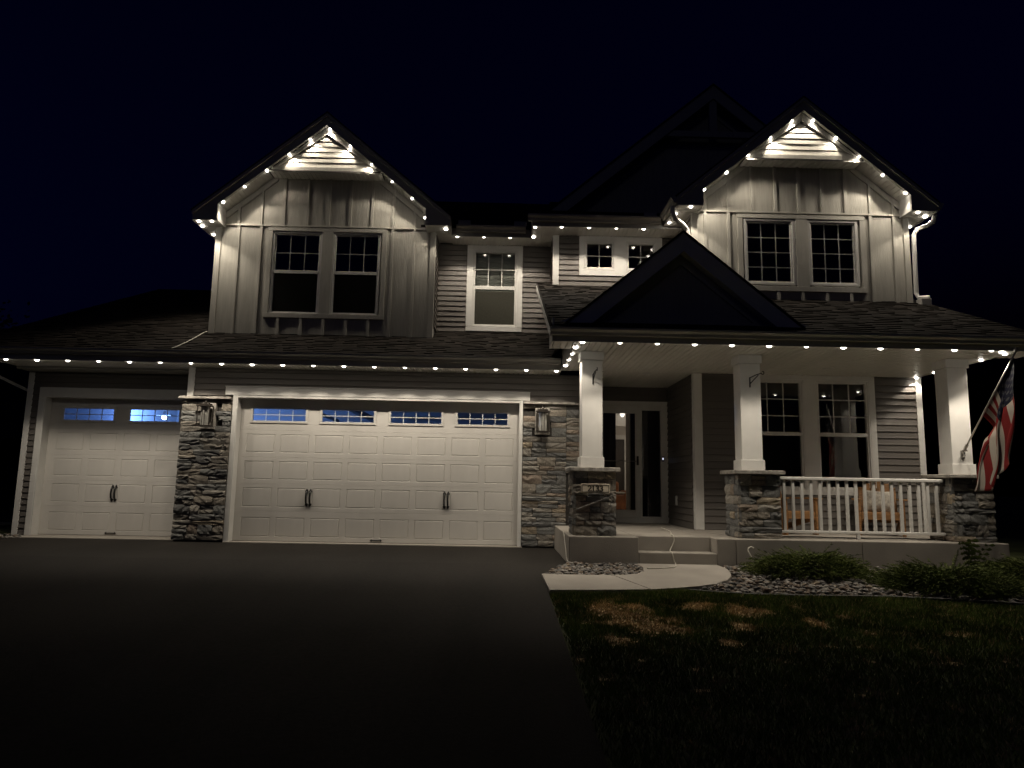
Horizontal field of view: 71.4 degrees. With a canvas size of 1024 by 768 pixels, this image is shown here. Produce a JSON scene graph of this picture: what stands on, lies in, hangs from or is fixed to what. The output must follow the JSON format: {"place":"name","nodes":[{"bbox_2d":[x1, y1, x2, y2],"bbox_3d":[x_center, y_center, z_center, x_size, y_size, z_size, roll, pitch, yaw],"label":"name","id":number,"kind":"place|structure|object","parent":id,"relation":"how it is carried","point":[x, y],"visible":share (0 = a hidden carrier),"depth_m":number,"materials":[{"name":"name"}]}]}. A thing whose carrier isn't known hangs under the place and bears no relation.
{"place":"outdoors","nodes":[
{"label":"outdoors","id":0,"kind":"place"},
{"bbox_2d":[0,522,11,525],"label":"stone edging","id":1,"kind":"object","parent":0,"point":[5,523],"depth_m":14.73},
{"bbox_2d":[0,533,21,537],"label":"gravel","id":2,"kind":"structure","parent":0,"point":[7,535],"depth_m":12.17,"materials":[{"name":"grey gravel"}]},
{"bbox_2d":[0,537,607,767],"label":"driveway","id":3,"kind":"structure","parent":0,"point":[119,653],"depth_m":5.08,"materials":[{"name":"black asphalt"}]},
{"bbox_2d":[0,497,1023,767],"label":"lawn","id":4,"kind":"structure","parent":0,"point":[1008,525],"depth_m":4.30,"materials":[{"name":"plant"}]},
{"bbox_2d":[0,363,29,509],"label":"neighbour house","id":5,"kind":"structure","parent":4,"relation":"on","point":[12,404],"depth_m":22.84,"materials":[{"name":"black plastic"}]},
{"bbox_2d":[0,299,29,330],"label":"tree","id":6,"kind":"object","parent":4,"relation":"on","point":[5,322],"visible":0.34,"depth_m":25.41,"materials":[{"name":"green plant"}]},
{"bbox_2d":[0,83,1023,547],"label":"house","id":7,"kind":"structure","parent":4,"relation":"on","point":[342,265],"depth_m":12.36,"materials":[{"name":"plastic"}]},
{"bbox_2d":[38,398,182,536],"bbox_3d":[-7.015,1.488,12.844,2.785,2.454,0.120,1,-8,-1],"label":"garage door","id":8,"kind":"structure","parent":7,"relation":"in","point":[108,473],"depth_m":12.83,"materials":[{"name":"paint"}]},
{"bbox_2d":[156,410,171,419],"bbox_3d":[-7.851,0.530,16.110,0.320,0.550,0.100,1,-8,-1],"label":"shop light","id":9,"kind":"object","parent":7,"relation":"hanging from","point":[164,417],"visible":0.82,"depth_m":16.04,"materials":[{"name":"white"}]},
{"bbox_2d":[172,331,206,347],"bbox_3d":[-5.630,-0.787,12.498,0.050,0.599,1.407,1,-8,-3],"label":"roof wire","id":10,"kind":"object","parent":7,"relation":"on","point":[189,340],"visible":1,"depth_m":12.35,"materials":[{"name":"grey metal"}]},
{"bbox_2d":[195,220,215,238],"bbox_3d":[-5.733,-2.730,15.159,0.342,0.036,4.069,1,-8,-1],"label":"eave light string","id":11,"kind":"object","parent":7,"relation":"attached to","point":[197,221],"visible":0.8,"depth_m":13.41,"materials":[{"name":"plastic"}]},
{"bbox_2d":[195,400,217,428],"bbox_3d":[-5.175,0.517,12.056,0.250,0.480,0.275,1,-8,-1],"label":"wall lantern","id":12,"kind":"object","parent":7,"relation":"attached to","point":[208,417],"depth_m":11.97,"materials":[{"name":"metal"}]},
{"bbox_2d":[4,359,557,371],"bbox_3d":[-4.234,-0.322,11.820,10.070,0.037,0.072,1,-8,-1],"label":"eave light string","id":13,"kind":"object","parent":7,"relation":"attached to","point":[281,365],"visible":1,"depth_m":11.81,"materials":[{"name":"plastic"}]},
{"bbox_2d":[268,231,322,313],"bbox_3d":[-4.074,-2.102,13.457,0.944,1.587,0.082,1,-8,-1],"label":"window","id":14,"kind":"structure","parent":7,"relation":"in","point":[275,233],"depth_m":13.44,"materials":[{"name":"white plastic"}]},
{"bbox_2d":[221,126,425,218],"bbox_3d":[-3.471,-3.994,13.336,3.832,1.784,0.071,1,-8,-1],"label":"eave light string","id":15,"kind":"object","parent":7,"relation":"attached to","point":[289,154],"visible":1,"depth_m":13.33,"materials":[{"name":"plastic"}]},
{"bbox_2d":[329,233,381,314],"bbox_3d":[-2.958,-2.079,13.473,0.898,1.587,0.082,1,-8,-1],"label":"window","id":16,"kind":"structure","parent":7,"relation":"in","point":[360,235],"depth_m":13.46,"materials":[{"name":"white plastic"}]},
{"bbox_2d":[232,399,518,545],"bbox_3d":[-2.310,1.496,12.284,4.835,2.454,0.120,1,-8,-1],"label":"garage door","id":17,"kind":"structure","parent":7,"relation":"in","point":[312,479],"depth_m":12.27,"materials":[{"name":"paint"}]},
{"bbox_2d":[471,249,517,326],"bbox_3d":[-0.338,-1.885,14.079,0.883,1.568,0.100,1,-8,-1],"label":"window","id":18,"kind":"structure","parent":7,"relation":"in","point":[475,251],"depth_m":14.06,"materials":[{"name":"white plastic"}]},
{"bbox_2d":[535,407,550,434],"bbox_3d":[0.523,0.620,12.143,0.250,0.480,0.275,1,-8,-1],"label":"wall lantern","id":19,"kind":"object","parent":7,"relation":"attached to","point":[542,420],"depth_m":12.05,"materials":[{"name":"metal"}]},
{"bbox_2d":[563,343,577,368],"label":"eave light string","id":20,"kind":"object","parent":7,"relation":"attached to","point":[576,347],"visible":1,"depth_m":10.34,"materials":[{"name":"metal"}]},
{"bbox_2d":[592,367,597,383],"bbox_3d":[1.168,-0.118,10.011,0.017,0.207,0.260,2,-8,-7],"label":"plant hook","id":21,"kind":"object","parent":7,"relation":"attached to","point":[593,375],"visible":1,"depth_m":10.09,"materials":[{"name":"black metal"}]},
{"bbox_2d":[581,484,609,492],"bbox_3d":[1.136,1.422,9.704,0.394,0.124,0.042,1,-8,-1],"label":"house number sign","id":22,"kind":"object","parent":7,"relation":"attached to","point":[595,488],"visible":1,"depth_m":9.69,"materials":[{"name":"stone"}]},
{"bbox_2d":[576,494,615,509],"bbox_3d":[1.142,1.606,9.683,0.541,0.219,0.026,1,-8,-1],"label":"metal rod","id":23,"kind":"object","parent":7,"relation":"attached to","point":[596,501],"visible":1,"depth_m":9.68,"materials":[{"name":"grey metal"}]},
{"bbox_2d":[584,240,614,269],"bbox_3d":[1.656,-2.429,13.525,0.585,0.579,0.100,1,-8,-1],"label":"window","id":24,"kind":"structure","parent":7,"relation":"in","point":[586,242],"depth_m":13.50,"materials":[{"name":"white plastic"}]},
{"bbox_2d":[616,439,623,491],"bbox_3d":[2.416,2.243,17.351,0.635,1.785,0.016,1,-8,-1],"label":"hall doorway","id":25,"kind":"structure","parent":7,"relation":"in","point":[619,443],"depth_m":17.39,"materials":[{"name":"brown wood"}]},
{"bbox_2d":[616,481,625,509],"bbox_3d":[2.377,2.564,16.327,0.500,0.660,0.680,1,-8,-1],"label":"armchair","id":26,"kind":"object","parent":7,"relation":"in","point":[621,500],"visible":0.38,"depth_m":16.00,"materials":[{"name":"brown leather"}]},
{"bbox_2d":[602,401,668,523],"bbox_3d":[2.249,1.482,13.617,1.440,2.296,0.335,1,-8,-1],"label":"front door","id":27,"kind":"structure","parent":7,"relation":"in","point":[648,475],"depth_m":13.59,"materials":[{"name":"black glass"}]},
{"bbox_2d":[626,241,655,270],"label":"window","id":28,"kind":"structure","parent":7,"relation":"in","point":[628,243],"depth_m":13.53,"materials":[{"name":"white plastic"}]},
{"bbox_2d":[665,206,692,225],"bbox_3d":[2.936,-2.951,12.569,0.255,0.033,0.964,1,-8,-1],"label":"eave light string","id":29,"kind":"object","parent":7,"relation":"attached to","point":[668,222],"visible":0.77,"depth_m":12.62,"materials":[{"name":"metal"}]},
{"bbox_2d":[749,371,763,386],"bbox_3d":[3.457,-0.068,10.062,0.020,0.207,0.261,6,-9,-31],"label":"plant hook","id":30,"kind":"object","parent":7,"relation":"attached to","point":[750,382],"visible":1,"depth_m":10.10,"materials":[{"name":"black metal"}]},
{"bbox_2d":[743,219,796,285],"bbox_3d":[4.477,-2.289,12.388,0.901,1.177,0.090,1,-8,-1],"label":"window","id":31,"kind":"structure","parent":7,"relation":"in","point":[792,241],"depth_m":12.37,"materials":[{"name":"white plastic"}]},
{"bbox_2d":[760,379,806,489],"bbox_3d":[4.399,0.828,11.841,0.892,1.830,0.100,1,-8,-1],"label":"window","id":32,"kind":"structure","parent":7,"relation":"in","point":[790,381],"depth_m":11.87,"materials":[{"name":"white plastic"}]},
{"bbox_2d":[580,342,992,351],"bbox_3d":[3.821,-0.499,9.508,6.500,0.037,0.070,1,-8,-1],"label":"eave light string","id":33,"kind":"object","parent":7,"relation":"attached to","point":[771,346],"visible":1,"depth_m":9.49,"materials":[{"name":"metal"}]},
{"bbox_2d":[703,111,907,193],"bbox_3d":[5.033,-4.004,12.286,3.533,1.496,0.069,1,-8,-1],"label":"eave light string","id":34,"kind":"object","parent":7,"relation":"attached to","point":[835,138],"visible":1,"depth_m":12.28,"materials":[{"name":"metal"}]},
{"bbox_2d":[807,220,859,287],"bbox_3d":[5.582,-2.266,12.404,0.879,1.177,0.090,1,-8,-1],"label":"window","id":35,"kind":"structure","parent":7,"relation":"in","point":[854,233],"depth_m":12.39,"materials":[{"name":"white plastic"}]},
{"bbox_2d":[816,380,872,490],"bbox_3d":[5.515,0.851,11.857,0.882,1.830,0.100,1,-8,-1],"label":"window","id":36,"kind":"structure","parent":7,"relation":"in","point":[867,435],"depth_m":11.86,"materials":[{"name":"white plastic"}]},
{"bbox_2d":[909,211,933,227],"bbox_3d":[7.030,-2.635,14.258,0.312,0.036,4.272,1,-8,-1],"label":"eave light string","id":37,"kind":"object","parent":7,"relation":"attached to","point":[918,212],"visible":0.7,"depth_m":12.35,"materials":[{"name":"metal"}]},
{"bbox_2d":[914,351,1013,378],"bbox_3d":[6.693,-0.266,10.774,0.205,0.035,2.400,1,-8,0],"label":"eave light string","id":38,"kind":"object","parent":7,"relation":"attached to","point":[1000,352],"visible":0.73,"depth_m":10.18,"materials":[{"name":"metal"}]},
{"bbox_2d":[960,348,1018,491],"bbox_3d":[6.456,0.516,9.635,0.382,1.872,1.013,1,-8,-1],"label":"flag","id":39,"kind":"object","parent":7,"relation":"attached to","point":[998,413],"visible":1,"depth_m":9.45,"materials":[{"name":"fabric"}]},
{"bbox_2d":[554,523,1009,569],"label":"porch slab","id":40,"kind":"structure","parent":4,"relation":"on","point":[643,543],"depth_m":9.57,"materials":[{"name":"concrete"}]},
{"bbox_2d":[563,532,572,563],"bbox_3d":[0.755,2.248,9.793,0.088,0.372,0.930,2,-8,-7],"label":"extension cord","id":41,"kind":"object","parent":40,"relation":"hanging from","point":[565,548],"visible":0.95,"depth_m":9.80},
{"bbox_2d":[647,527,675,568],"bbox_3d":[2.263,2.353,10.380,0.352,0.383,2.814,-1,-8,15],"label":"extension cord","id":42,"kind":"object","parent":40,"relation":"on","point":[670,551],"visible":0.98,"depth_m":9.48,"materials":[{"name":"white plastic"}]},
{"bbox_2d":[778,486,822,534],"bbox_3d":[4.212,1.905,11.104,0.810,0.826,0.860,4,-9,-23],"label":"adirondack chair","id":43,"kind":"object","parent":40,"relation":"on","point":[806,515],"visible":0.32,"depth_m":10.81,"materials":[{"name":"brown wood"}]},
{"bbox_2d":[782,536,934,539],"bbox_3d":[4.882,2.192,10.142,2.253,0.020,0.117,1,-8,-1],"label":"rail","id":44,"kind":"object","parent":40,"relation":"on","point":[861,537],"visible":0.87,"depth_m":10.14,"materials":[{"name":"white wood"}]},
{"bbox_2d":[851,481,907,536],"bbox_3d":[5.765,1.946,11.186,0.810,0.826,0.860,-2,-9,23],"label":"adirondack chair","id":45,"kind":"object","parent":40,"relation":"on","point":[870,512],"visible":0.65,"depth_m":11.09,"materials":[{"name":"brown wood"}]},
{"bbox_2d":[866,490,893,511],"bbox_3d":[5.769,1.839,11.197,0.420,0.340,0.150,1,-30,23],"label":"cushion","id":46,"kind":"object","parent":45,"relation":"on","point":[878,500],"visible":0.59,"depth_m":11.14,"materials":[{"name":"beige fabric"}]},
{"bbox_2d":[577,603,1022,696],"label":"dead grass","id":47,"kind":"structure","parent":4,"relation":"on","point":[615,639],"depth_m":6.26,"materials":[{"name":"brown plant"}]},
{"bbox_2d":[688,589,1023,604],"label":"garden edging","id":48,"kind":"object","parent":4,"relation":"on","point":[974,600],"visible":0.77,"depth_m":7.62,"materials":[{"name":"black plastic"}]},
{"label":"planting bed","id":49,"kind":"structure","parent":4,"relation":"on","visible":0},
{"bbox_2d":[543,561,642,574],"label":"gravel","id":50,"kind":"structure","parent":49,"relation":"on","point":[581,568],"depth_m":8.96,"materials":[{"name":"grey gravel"}]},
{"bbox_2d":[0,0,1023,496],"label":"sky","id":51,"kind":"structure","parent":0,"point":[118,118],"materials":[{"name":"black"}]},
{"bbox_2d":[542,574,649,593],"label":"walkway","id":52,"kind":"structure","parent":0,"point":[578,583],"depth_m":7.97,"materials":[{"name":"concrete"}]},
{"bbox_2d":[614,564,730,590],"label":"walkway","id":53,"kind":"structure","parent":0,"point":[687,576],"depth_m":8.53,"materials":[{"name":"concrete"}]},
{"bbox_2d":[699,565,1023,605],"bbox_3d":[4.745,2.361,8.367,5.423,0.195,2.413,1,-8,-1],"label":"gravel","id":54,"kind":"structure","parent":0,"point":[806,585],"depth_m":8.02,"materials":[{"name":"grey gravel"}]},
{"bbox_2d":[735,543,878,582],"bbox_3d":[3.699,2.226,8.945,1.828,0.467,1.339,1,-8,-1],"label":"juniper shrub","id":55,"kind":"object","parent":54,"relation":"on","point":[831,564],"visible":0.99,"depth_m":8.66,"materials":[{"name":"green plant"}]},
{"bbox_2d":[860,549,1023,601],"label":"juniper shrub","id":56,"kind":"object","parent":54,"relation":"on","point":[977,581],"visible":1,"depth_m":7.88,"materials":[{"name":"green plant"}]},
{"bbox_2d":[958,539,994,567],"bbox_3d":[6.084,2.259,9.338,0.500,0.449,0.186,4,-9,-20],"label":"weed","id":57,"kind":"object","parent":54,"relation":"on","point":[973,551],"visible":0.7,"depth_m":9.35,"materials":[{"name":"green plant"}]},
{"bbox_2d":[968,553,1023,582],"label":"juniper shrub","id":58,"kind":"object","parent":54,"relation":"on","point":[1017,565],"visible":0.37,"depth_m":8.61,"materials":[{"name":"green plant"}]}
]}

